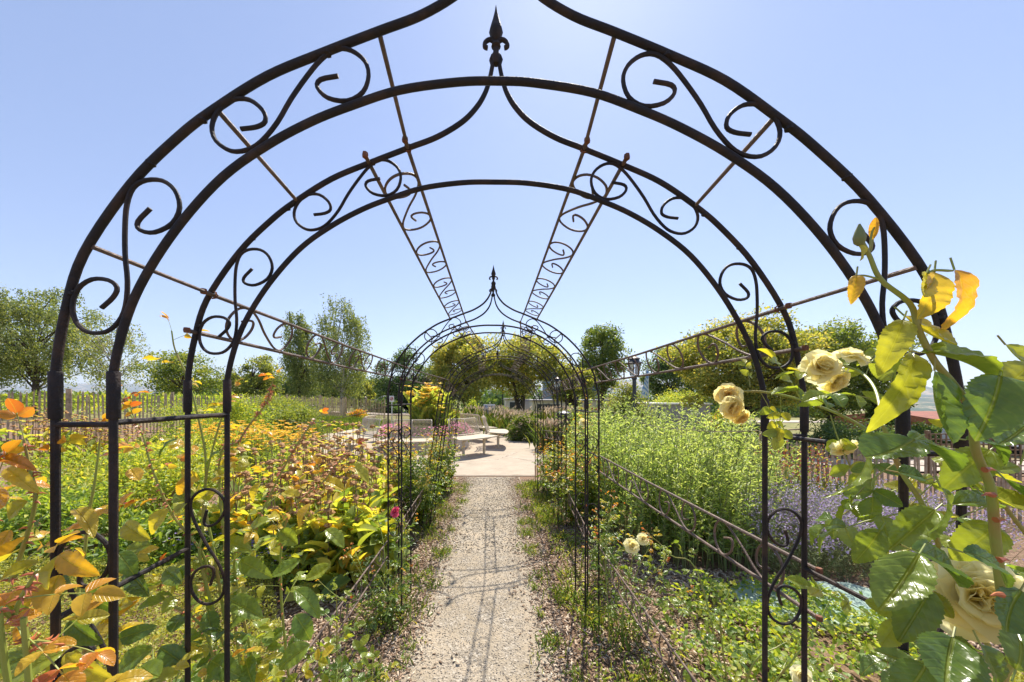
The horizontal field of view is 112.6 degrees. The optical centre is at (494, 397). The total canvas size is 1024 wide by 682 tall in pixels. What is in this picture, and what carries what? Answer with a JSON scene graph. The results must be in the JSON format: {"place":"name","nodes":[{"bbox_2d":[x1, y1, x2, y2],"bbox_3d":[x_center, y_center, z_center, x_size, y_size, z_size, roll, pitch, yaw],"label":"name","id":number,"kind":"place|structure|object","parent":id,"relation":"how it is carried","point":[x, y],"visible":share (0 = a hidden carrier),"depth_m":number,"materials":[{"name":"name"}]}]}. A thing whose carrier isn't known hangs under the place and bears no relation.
{"place":"outdoors","nodes":[
{"label":"outdoors","id":0,"kind":"place"},
{"bbox_2d":[273,429,553,475],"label":"plaza","id":1,"kind":"structure","parent":0,"point":[505,466],"depth_m":8.35,"materials":[{"name":"concrete"}]},
{"bbox_2d":[336,417,381,456],"bbox_3d":[-3.430,0.996,8.620,1.293,0.904,0.795,0,0,45],"label":"curved bench","id":2,"kind":"object","parent":1,"relation":"on","point":[365,421],"visible":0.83,"depth_m":8.67,"materials":[{"name":"beige metal"}]},
{"bbox_2d":[380,419,432,458],"bbox_3d":[-2.000,0.996,8.028,1.293,0.904,0.795,0,0,0],"label":"curved bench","id":3,"kind":"object","parent":1,"relation":"on","point":[423,441],"visible":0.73,"depth_m":8.22,"materials":[{"name":"beige metal"}]},
{"bbox_2d":[381,431,468,452],"bbox_3d":[-2.000,1.263,10.050,2.600,0.370,2.600,0,0,0],"label":"planter","id":4,"kind":"object","parent":1,"relation":"on","point":[418,448],"visible":0.09,"depth_m":9.08,"materials":[{"name":"grey concrete"}]},
{"bbox_2d":[376,422,473,444],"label":"petunias","id":5,"kind":"object","parent":4,"relation":"in","point":[408,431],"visible":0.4,"depth_m":9.30,"materials":[{"name":"plant"}]},
{"bbox_2d":[403,382,455,435],"bbox_3d":[-1.896,0.335,10.024,1.511,1.573,1.554,0,0,0],"label":"canna","id":6,"kind":"object","parent":4,"relation":"on","point":[425,403],"visible":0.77,"depth_m":9.73,"materials":[{"name":"yellow plant"}]},
{"bbox_2d":[447,417,497,457],"bbox_3d":[-0.570,0.996,8.620,0.795,0.904,1.293,0,0,45],"label":"curved bench","id":7,"kind":"object","parent":1,"relation":"on","point":[469,436],"visible":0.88,"depth_m":8.66,"materials":[{"name":"beige metal"}]},
{"bbox_2d":[504,412,539,440],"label":"shrub","id":8,"kind":"object","parent":1,"relation":"on","point":[518,427],"visible":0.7,"depth_m":11.32,"materials":[{"name":"green plant"}]},
{"bbox_2d":[0,379,930,390],"bbox_3d":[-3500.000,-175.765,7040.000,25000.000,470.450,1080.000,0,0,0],"label":"hills","id":9,"kind":"structure","parent":0,"point":[83,387],"depth_m":7086.41,"materials":[{"name":"green plant"}]},
{"bbox_2d":[375,477,574,681],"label":"gravel path","id":10,"kind":"structure","parent":0,"point":[508,667],"depth_m":2.32,"materials":[{"name":"beige gravel"}]},
{"bbox_2d":[497,477,582,681],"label":"bark mulch","id":11,"kind":"object","parent":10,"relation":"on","point":[560,623],"visible":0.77,"depth_m":2.38,"materials":[{"name":"brown wood"}]},
{"bbox_2d":[0,387,964,396],"bbox_3d":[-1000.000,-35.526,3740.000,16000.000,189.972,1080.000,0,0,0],"label":"hills","id":12,"kind":"structure","parent":0,"point":[927,392],"depth_m":3827.60,"materials":[{"name":"green plant"}]},
{"bbox_2d":[433,477,534,552],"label":"gravel","id":13,"kind":"structure","parent":0,"point":[487,514],"depth_m":4.09,"materials":[{"name":"beige gravel"}]},
{"bbox_2d":[0,401,1023,681],"bbox_3d":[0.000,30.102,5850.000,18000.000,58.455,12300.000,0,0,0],"label":"ground","id":14,"kind":"structure","parent":0,"point":[1014,551],"depth_m":2.49,"materials":[{"name":"soil"}]},
{"bbox_2d":[0,282,135,416],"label":"birch tree","id":15,"kind":"object","parent":14,"relation":"on","point":[18,357],"visible":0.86,"depth_m":14.54,"materials":[{"name":"green plant"}]},
{"bbox_2d":[0,398,152,681],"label":"rose bush","id":16,"kind":"object","parent":14,"relation":"on","point":[27,663],"visible":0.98,"depth_m":0.46,"materials":[{"name":"orange plant"}]},
{"bbox_2d":[0,473,162,582],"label":"shrub","id":17,"kind":"object","parent":14,"relation":"on","point":[22,517],"visible":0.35,"depth_m":2.92,"materials":[{"name":"green plant"}]},
{"bbox_2d":[0,406,162,461],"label":"phlomis clump","id":18,"kind":"object","parent":14,"relation":"on","point":[38,441],"visible":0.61,"depth_m":6.83,"materials":[{"name":"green plant"}]},
{"bbox_2d":[0,439,172,519],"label":"shrub","id":19,"kind":"object","parent":14,"relation":"on","point":[45,471],"visible":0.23,"depth_m":4.41,"materials":[{"name":"green plant"}]},
{"bbox_2d":[8,413,204,681],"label":"rose bush","id":20,"kind":"object","parent":14,"relation":"on","point":[168,672],"visible":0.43,"depth_m":0.68,"materials":[{"name":"orange plant"}]},
{"bbox_2d":[67,320,158,400],"bbox_3d":[-15.474,-1.143,14.053,2.657,4.143,2.754,0,0,25],"label":"birch tree","id":21,"kind":"object","parent":14,"relation":"on","point":[100,374],"visible":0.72,"depth_m":13.81,"materials":[{"name":"green plant"}]},
{"bbox_2d":[71,501,223,585],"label":"shrub","id":22,"kind":"object","parent":14,"relation":"on","point":[164,530],"visible":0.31,"depth_m":2.75,"materials":[{"name":"green plant"}]},
{"bbox_2d":[30,431,288,539],"bbox_3d":[-3.938,0.957,4.112,2.430,1.081,2.071,0,0,18],"label":"shrub","id":23,"kind":"object","parent":14,"relation":"on","point":[169,479],"visible":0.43,"depth_m":3.91,"materials":[{"name":"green plant"}]},
{"bbox_2d":[0,388,338,416],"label":"field crop","id":24,"kind":"object","parent":14,"relation":"on","point":[4,397],"visible":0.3,"depth_m":14.69,"materials":[{"name":"green plant"}]},
{"bbox_2d":[129,348,224,405],"bbox_3d":[-24.066,-1.430,26.216,5.930,4.970,5.914,0,0,0],"label":"round tree","id":25,"kind":"object","parent":14,"relation":"on","point":[171,374],"visible":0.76,"depth_m":25.38,"materials":[{"name":"green plant"}]},
{"bbox_2d":[142,398,217,448],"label":"shrub","id":26,"kind":"object","parent":14,"relation":"on","point":[165,426],"visible":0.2,"depth_m":9.17,"materials":[{"name":"green plant"}]},
{"bbox_2d":[0,389,384,440],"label":"picket fence","id":27,"kind":"object","parent":14,"relation":"on","point":[68,404],"visible":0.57,"depth_m":10.03,"materials":[{"name":"brown wood"}]},
{"bbox_2d":[105,385,282,681],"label":"rose bush","id":28,"kind":"object","parent":14,"relation":"on","point":[244,605],"visible":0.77,"depth_m":0.81,"materials":[{"name":"green plant"}]},
{"bbox_2d":[119,584,268,681],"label":"rose bush","id":29,"kind":"object","parent":14,"relation":"on","point":[196,675],"visible":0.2,"depth_m":1.03,"materials":[{"name":"green plant"}]},
{"bbox_2d":[159,485,247,583],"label":"bark mulch","id":30,"kind":"object","parent":14,"relation":"on","point":[210,575],"depth_m":2.66,"materials":[{"name":"brown wood"}]},
{"bbox_2d":[147,498,308,589],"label":"groundcover","id":31,"kind":"object","parent":30,"relation":"on","point":[262,557],"visible":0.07,"depth_m":2.62,"materials":[{"name":"green plant"}]},
{"bbox_2d":[128,422,283,468],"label":"shrub","id":32,"kind":"object","parent":14,"relation":"on","point":[197,436],"visible":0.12,"depth_m":6.32,"materials":[{"name":"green plant"}]},
{"bbox_2d":[170,390,286,447],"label":"shrub","id":33,"kind":"object","parent":14,"relation":"on","point":[240,409],"visible":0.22,"depth_m":8.53,"materials":[{"name":"green plant"}]},
{"bbox_2d":[172,419,319,477],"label":"coneflower clump","id":34,"kind":"object","parent":14,"relation":"on","point":[285,433],"visible":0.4,"depth_m":6.42,"materials":[{"name":"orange plant"}]},
{"bbox_2d":[221,354,288,408],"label":"broadleaf tree","id":35,"kind":"object","parent":14,"relation":"on","point":[253,380],"visible":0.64,"depth_m":32.55,"materials":[{"name":"green plant"}]},
{"bbox_2d":[141,414,394,441],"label":"grass","id":36,"kind":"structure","parent":14,"relation":"on","point":[350,420],"depth_m":16.14,"materials":[{"name":"green plant"}]},
{"bbox_2d":[176,367,368,681],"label":"rose bush","id":37,"kind":"object","parent":14,"relation":"on","point":[302,627],"visible":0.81,"depth_m":0.94,"materials":[{"name":"green plant"}]},
{"bbox_2d":[201,436,354,573],"bbox_3d":[-2.089,0.937,3.478,1.245,1.047,1.810,0,0,0],"label":"phlomis clump","id":38,"kind":"object","parent":14,"relation":"on","point":[240,505],"visible":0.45,"depth_m":3.06,"materials":[{"name":"yellow plant"}]},
{"bbox_2d":[248,385,319,425],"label":"shrub","id":39,"kind":"object","parent":14,"relation":"on","point":[274,403],"visible":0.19,"depth_m":11.99,"materials":[{"name":"green plant"}]},
{"bbox_2d":[259,402,331,443],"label":"shrub","id":40,"kind":"object","parent":14,"relation":"on","point":[297,415],"visible":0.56,"depth_m":9.79,"materials":[{"name":"green plant"}]},
{"bbox_2d":[277,311,330,399],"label":"birch tree","id":41,"kind":"object","parent":14,"relation":"on","point":[295,367],"visible":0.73,"depth_m":25.48,"materials":[{"name":"green plant"}]},
{"bbox_2d":[236,582,398,681],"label":"rose bush","id":42,"kind":"object","parent":14,"relation":"on","point":[345,665],"visible":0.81,"depth_m":1.30,"materials":[{"name":"green plant"}]},
{"bbox_2d":[165,477,476,681],"bbox_3d":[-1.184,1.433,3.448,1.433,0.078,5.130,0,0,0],"label":"bark mulch","id":43,"kind":"object","parent":14,"relation":"on","point":[380,646],"visible":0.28,"depth_m":2.27,"materials":[{"name":"brown wood"}]},
{"bbox_2d":[0,554,284,681],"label":"stonecrop mat","id":44,"kind":"object","parent":43,"relation":"on","point":[5,566],"visible":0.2,"depth_m":2.07,"materials":[{"name":"green plant"}]},
{"bbox_2d":[137,312,286,681],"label":"rose bush","id":45,"kind":"object","parent":43,"relation":"on","point":[170,602],"visible":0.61,"depth_m":0.88,"materials":[{"name":"green plant"}]},
{"bbox_2d":[258,440,404,584],"bbox_3d":[-1.374,0.966,3.225,0.974,0.987,1.681,0,0,-8],"label":"phlomis clump","id":46,"kind":"object","parent":14,"relation":"on","point":[357,500],"visible":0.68,"depth_m":2.70,"materials":[{"name":"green plant"}]},
{"bbox_2d":[304,293,371,413],"bbox_3d":[-10.593,-2.523,23.851,3.955,9.299,3.980,0,0,23],"label":"birch tree","id":47,"kind":"object","parent":14,"relation":"on","point":[342,377],"visible":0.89,"depth_m":23.57,"materials":[{"name":"green plant"}]},
{"bbox_2d":[274,421,413,502],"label":"phlomis clump","id":48,"kind":"object","parent":14,"relation":"on","point":[358,459],"visible":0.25,"depth_m":4.74,"materials":[{"name":"green plant"}]},
{"bbox_2d":[283,510,414,602],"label":"hosta","id":49,"kind":"object","parent":14,"relation":"on","point":[373,547],"visible":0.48,"depth_m":2.66,"materials":[{"name":"green plant"}]},
{"bbox_2d":[313,489,420,633],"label":"rose bush","id":50,"kind":"object","parent":14,"relation":"on","point":[393,596],"visible":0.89,"depth_m":2.19,"materials":[{"name":"green plant"}]},
{"bbox_2d":[320,480,469,681],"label":"weeds","id":51,"kind":"object","parent":14,"relation":"on","point":[397,613],"visible":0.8,"depth_m":2.54,"materials":[{"name":"green plant"}]},
{"bbox_2d":[368,344,430,411],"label":"deciduous tree","id":52,"kind":"object","parent":14,"relation":"on","point":[382,384],"visible":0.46,"depth_m":35.50,"materials":[{"name":"green plant"}]},
{"bbox_2d":[380,425,454,522],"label":"rose bush","id":53,"kind":"object","parent":14,"relation":"on","point":[418,487],"visible":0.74,"depth_m":3.82,"materials":[{"name":"green plant"}]},
{"bbox_2d":[419,424,464,496],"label":"rose bush","id":54,"kind":"object","parent":14,"relation":"on","point":[445,457],"visible":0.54,"depth_m":5.05,"materials":[{"name":"green plant"}]},
{"bbox_2d":[425,331,507,408],"bbox_3d":[-1.562,-1.311,21.107,4.539,5.859,5.301,0,0,36],"label":"chestnut tree","id":55,"kind":"object","parent":14,"relation":"on","point":[446,358],"visible":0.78,"depth_m":19.98,"materials":[{"name":"green plant"}]},
{"bbox_2d":[387,265,599,615],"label":"rose arch","id":56,"kind":"structure","parent":14,"relation":"on","point":[492,289],"depth_m":2.27,"materials":[{"name":"metal"}]},
{"bbox_2d":[362,136,463,318],"bbox_3d":[-0.243,-0.544,1.521,0.108,0.054,1.554,0,0,0],"label":"scroll rail","id":57,"kind":"object","parent":56,"relation":"attached to","point":[375,175],"visible":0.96,"depth_m":1.09,"materials":[{"name":"metal"}]},
{"bbox_2d":[600,548,697,681],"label":"scroll rail","id":58,"kind":"object","parent":56,"relation":"attached to","point":[669,646],"visible":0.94,"depth_m":1.57,"materials":[{"name":"metal"}]},
{"bbox_2d":[588,303,808,382],"bbox_3d":[0.661,-0.150,1.521,0.050,0.113,1.554,0,0,0],"label":"scroll rail","id":59,"kind":"object","parent":56,"relation":"attached to","point":[759,328],"visible":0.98,"depth_m":1.08,"materials":[{"name":"metal"}]},
{"bbox_2d":[421,321,566,528],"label":"rose arch","id":60,"kind":"structure","parent":14,"relation":"on","point":[471,364],"depth_m":3.80,"materials":[{"name":"metal"}]},
{"bbox_2d":[446,349,543,491],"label":"rose arch","id":61,"kind":"structure","parent":14,"relation":"on","point":[475,379],"depth_m":5.25,"materials":[{"name":"metal"}]},
{"bbox_2d":[155,373,846,417],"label":"distant wood","id":62,"kind":"object","parent":14,"relation":"on","point":[491,398],"visible":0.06,"depth_m":68.24,"materials":[{"name":"green plant"}]},
{"bbox_2d":[47,0,968,681],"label":"rose arch","id":63,"kind":"structure","parent":14,"relation":"on","point":[257,150],"depth_m":0.53,"materials":[{"name":"metal"}]},
{"bbox_2d":[183,288,398,376],"bbox_3d":[-0.660,-0.185,1.521,0.050,0.106,1.554,0,0,0],"label":"scroll rail","id":64,"kind":"object","parent":63,"relation":"attached to","point":[229,338],"visible":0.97,"depth_m":1.08,"materials":[{"name":"metal"}]},
{"bbox_2d":[282,541,386,681],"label":"scroll rail","id":65,"kind":"object","parent":63,"relation":"attached to","point":[327,624],"visible":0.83,"depth_m":1.64,"materials":[{"name":"metal"}]},
{"bbox_2d":[523,137,629,319],"bbox_3d":[0.244,-0.541,1.521,0.108,0.057,1.554,0,0,0],"label":"scroll rail","id":66,"kind":"object","parent":63,"relation":"attached to","point":[607,188],"visible":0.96,"depth_m":1.09,"materials":[{"name":"metal"}]},
{"bbox_2d":[600,455,822,621],"bbox_3d":[0.708,0.438,1.521,0.014,0.126,1.554,0,0,0],"label":"scroll rail","id":67,"kind":"object","parent":63,"relation":"attached to","point":[817,617],"visible":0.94,"depth_m":1.08,"materials":[{"name":"metal"}]},
{"bbox_2d":[713,217,1023,681],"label":"rose bush","id":68,"kind":"object","parent":63,"relation":"attached to","point":[964,585],"visible":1,"depth_m":0.35,"materials":[{"name":"green plant"}]},
{"bbox_2d":[471,331,570,410],"bbox_3d":[1.455,-1.208,22.502,6.060,5.954,6.329,0,0,-27],"label":"chestnut tree","id":69,"kind":"object","parent":14,"relation":"on","point":[515,387],"visible":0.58,"depth_m":21.45,"materials":[{"name":"green plant"}]},
{"bbox_2d":[454,404,592,452],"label":"plume grass","id":70,"kind":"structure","parent":14,"relation":"on","point":[500,417],"depth_m":12.45,"materials":[{"name":"green plant"}]},
{"bbox_2d":[532,436,572,494],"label":"rose bush","id":71,"kind":"object","parent":14,"relation":"on","point":[551,463],"visible":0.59,"depth_m":5.13,"materials":[{"name":"green plant"}]},
{"bbox_2d":[525,399,612,425],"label":"building","id":72,"kind":"structure","parent":14,"relation":"on","point":[546,403],"depth_m":27.00,"materials":[{"name":"grey concrete"}]},
{"bbox_2d":[546,362,601,407],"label":"broadleaf tree","id":73,"kind":"object","parent":14,"relation":"on","point":[590,384],"visible":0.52,"depth_m":20.37,"materials":[{"name":"green plant"}]},
{"bbox_2d":[559,394,597,482],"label":"rose bush","id":74,"kind":"object","parent":14,"relation":"on","point":[580,431],"visible":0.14,"depth_m":4.62,"materials":[{"name":"green plant"}]},
{"bbox_2d":[542,418,617,526],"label":"rose bush","id":75,"kind":"object","parent":14,"relation":"on","point":[580,481],"visible":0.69,"depth_m":3.76,"materials":[{"name":"green plant"}]},
{"bbox_2d":[514,478,684,681],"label":"weeds","id":76,"kind":"object","parent":14,"relation":"on","point":[546,518],"visible":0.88,"depth_m":2.41,"materials":[{"name":"green plant"}]},
{"bbox_2d":[575,321,634,426],"bbox_3d":[7.517,-1.477,24.030,4.276,7.394,3.948,0,0,13],"label":"broadleaf tree","id":77,"kind":"object","parent":14,"relation":"on","point":[610,350],"visible":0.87,"depth_m":23.26,"materials":[{"name":"green plant"}]},
{"bbox_2d":[581,489,635,583],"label":"rose bush","id":78,"kind":"object","parent":14,"relation":"on","point":[619,549],"visible":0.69,"depth_m":2.68,"materials":[{"name":"green plant"}]},
{"bbox_2d":[600,377,658,441],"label":"shrub","id":79,"kind":"object","parent":14,"relation":"on","point":[627,390],"visible":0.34,"depth_m":12.35,"materials":[{"name":"green plant"}]},
{"bbox_2d":[625,356,642,433],"bbox_3d":[3.776,0.161,9.200,0.459,2.598,0.447,0,0,0],"label":"street lamp","id":80,"kind":"object","parent":14,"relation":"on","point":[632,362],"visible":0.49,"depth_m":9.15,"materials":[{"name":"black metal"}]},
{"bbox_2d":[564,407,708,569],"bbox_3d":[1.506,0.814,3.787,1.246,1.409,1.985,0,0,0],"label":"aster clump","id":81,"kind":"object","parent":14,"relation":"on","point":[647,515],"visible":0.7,"depth_m":3.33,"materials":[{"name":"green plant"}]},
{"bbox_2d":[555,394,723,476],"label":"aster clump","id":82,"kind":"object","parent":14,"relation":"on","point":[626,418],"visible":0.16,"depth_m":5.28,"materials":[{"name":"green plant"}]},
{"bbox_2d":[589,490,693,642],"bbox_3d":[0.845,1.045,2.088,0.445,0.835,0.716,0,0,-7],"label":"rose bush","id":83,"kind":"object","parent":14,"relation":"on","point":[631,545],"visible":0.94,"depth_m":2.05,"materials":[{"name":"green plant"}]},
{"bbox_2d":[624,402,712,431],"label":"building","id":84,"kind":"structure","parent":14,"relation":"on","point":[679,408],"depth_m":25.00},
{"bbox_2d":[638,345,702,399],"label":"broadleaf tree","id":85,"kind":"object","parent":14,"relation":"on","point":[655,384],"visible":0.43,"depth_m":33.46,"materials":[{"name":"green plant"}]},
{"bbox_2d":[514,479,832,681],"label":"bark mulch","id":86,"kind":"object","parent":14,"relation":"on","point":[634,644],"visible":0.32,"depth_m":2.26,"materials":[{"name":"brown wood"}]},
{"bbox_2d":[522,480,674,681],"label":"groundcover","id":87,"kind":"object","parent":86,"relation":"on","point":[606,618],"visible":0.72,"depth_m":2.37,"materials":[{"name":"green plant"}]},
{"bbox_2d":[649,383,707,402],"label":"shrub","id":88,"kind":"object","parent":14,"relation":"on","point":[671,397],"visible":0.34,"depth_m":27.80,"materials":[{"name":"yellow plant"}]},
{"bbox_2d":[641,406,782,572],"bbox_3d":[2.158,0.834,3.576,1.172,1.459,2.013,0,0,20],"label":"aster clump","id":89,"kind":"object","parent":14,"relation":"on","point":[713,481],"visible":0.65,"depth_m":3.06,"materials":[{"name":"green plant"}]},
{"bbox_2d":[639,400,808,547],"bbox_3d":[2.719,0.823,4.093,1.482,1.570,1.813,0,0,0],"label":"aster clump","id":90,"kind":"object","parent":14,"relation":"on","point":[727,455],"visible":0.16,"depth_m":3.68,"materials":[{"name":"green plant"}]},
{"bbox_2d":[656,299,837,426],"bbox_3d":[11.074,-1.048,15.841,6.968,6.569,6.345,0,0,34],"label":"maple tree","id":91,"kind":"object","parent":14,"relation":"on","point":[707,380],"visible":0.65,"depth_m":14.62,"materials":[{"name":"green plant"}]},
{"bbox_2d":[657,544,846,681],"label":"rose bush","id":92,"kind":"object","parent":14,"relation":"on","point":[795,671],"visible":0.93,"depth_m":1.35,"materials":[{"name":"green plant"}]},
{"bbox_2d":[656,570,919,681],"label":"cranesbill","id":93,"kind":"object","parent":14,"relation":"on","point":[841,617],"visible":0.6,"depth_m":2.06,"materials":[{"name":"green plant"}]},
{"bbox_2d":[720,431,860,502],"bbox_3d":[3.999,1.056,4.828,1.479,1.312,1.037,0,0,13],"label":"persicaria","id":94,"kind":"object","parent":14,"relation":"on","point":[818,465],"visible":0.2,"depth_m":4.51,"materials":[{"name":"green plant"}]},
{"bbox_2d":[702,472,923,582],"bbox_3d":[2.882,1.183,3.388,2.093,0.869,1.836,0,0,0],"label":"lavender","id":95,"kind":"object","parent":14,"relation":"on","point":[787,523],"visible":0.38,"depth_m":3.06,"materials":[{"name":"purple plant"}]},
{"bbox_2d":[655,564,1003,655],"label":"bark mulch","id":96,"kind":"object","parent":14,"relation":"on","point":[729,574],"visible":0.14,"depth_m":2.72,"materials":[{"name":"brown wood"}]},
{"bbox_2d":[730,580,887,632],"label":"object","id":97,"kind":"object","parent":96,"relation":"on","point":[866,592],"visible":0.12,"depth_m":2.54,"materials":[{"name":"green plastic"}]},
{"bbox_2d":[765,314,930,428],"bbox_3d":[18.399,-1.178,19.019,7.209,7.033,6.658,0,0,25],"label":"broadleaf tree","id":98,"kind":"object","parent":14,"relation":"on","point":[844,338],"visible":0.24,"depth_m":17.35,"materials":[{"name":"green plant"}]},
{"bbox_2d":[677,418,1021,523],"bbox_3d":[7.760,1.347,5.583,8.632,1.867,0.640,0,0,11],"label":"picket fence","id":99,"kind":"object","parent":14,"relation":"on","point":[1004,483],"visible":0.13,"depth_m":5.53,"materials":[{"name":"brown wood"}]},
{"bbox_2d":[798,411,949,457],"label":"shrub","id":100,"kind":"object","parent":14,"relation":"on","point":[842,430],"visible":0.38,"depth_m":12.88,"materials":[{"name":"green plant"}]},
{"bbox_2d":[835,411,941,432],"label":"brick house","id":101,"kind":"structure","parent":14,"relation":"on","point":[917,416],"depth_m":20.73,"materials":[{"name":"brick"}]},
{"bbox_2d":[757,467,1023,580],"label":"lavender","id":102,"kind":"object","parent":14,"relation":"on","point":[865,565],"visible":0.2,"depth_m":3.23,"materials":[{"name":"purple plant"}]},
{"bbox_2d":[798,465,1023,563],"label":"lavender","id":103,"kind":"object","parent":14,"relation":"on","point":[950,528],"visible":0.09,"depth_m":3.48,"materials":[{"name":"purple plant"}]},
{"bbox_2d":[877,419,949,443],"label":"shrub","id":104,"kind":"object","parent":14,"relation":"on","point":[931,428],"visible":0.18,"depth_m":16.66,"materials":[{"name":"green plant"}]},
{"bbox_2d":[0,0,1023,387],"label":"sky","id":105,"kind":"structure","parent":0,"point":[922,101],"materials":[{"name":"blue"}]},
{"bbox_2d":[530,397,936,410],"bbox_3d":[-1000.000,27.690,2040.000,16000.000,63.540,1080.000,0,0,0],"label":"hills","id":106,"kind":"structure","parent":0,"point":[925,403],"depth_m":1704.32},
{"bbox_2d":[924,430,1023,481],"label":"picket fence","id":107,"kind":"object","parent":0,"point":[929,434],"visible":0.16,"depth_m":9.01,"materials":[{"name":"brown wood"}]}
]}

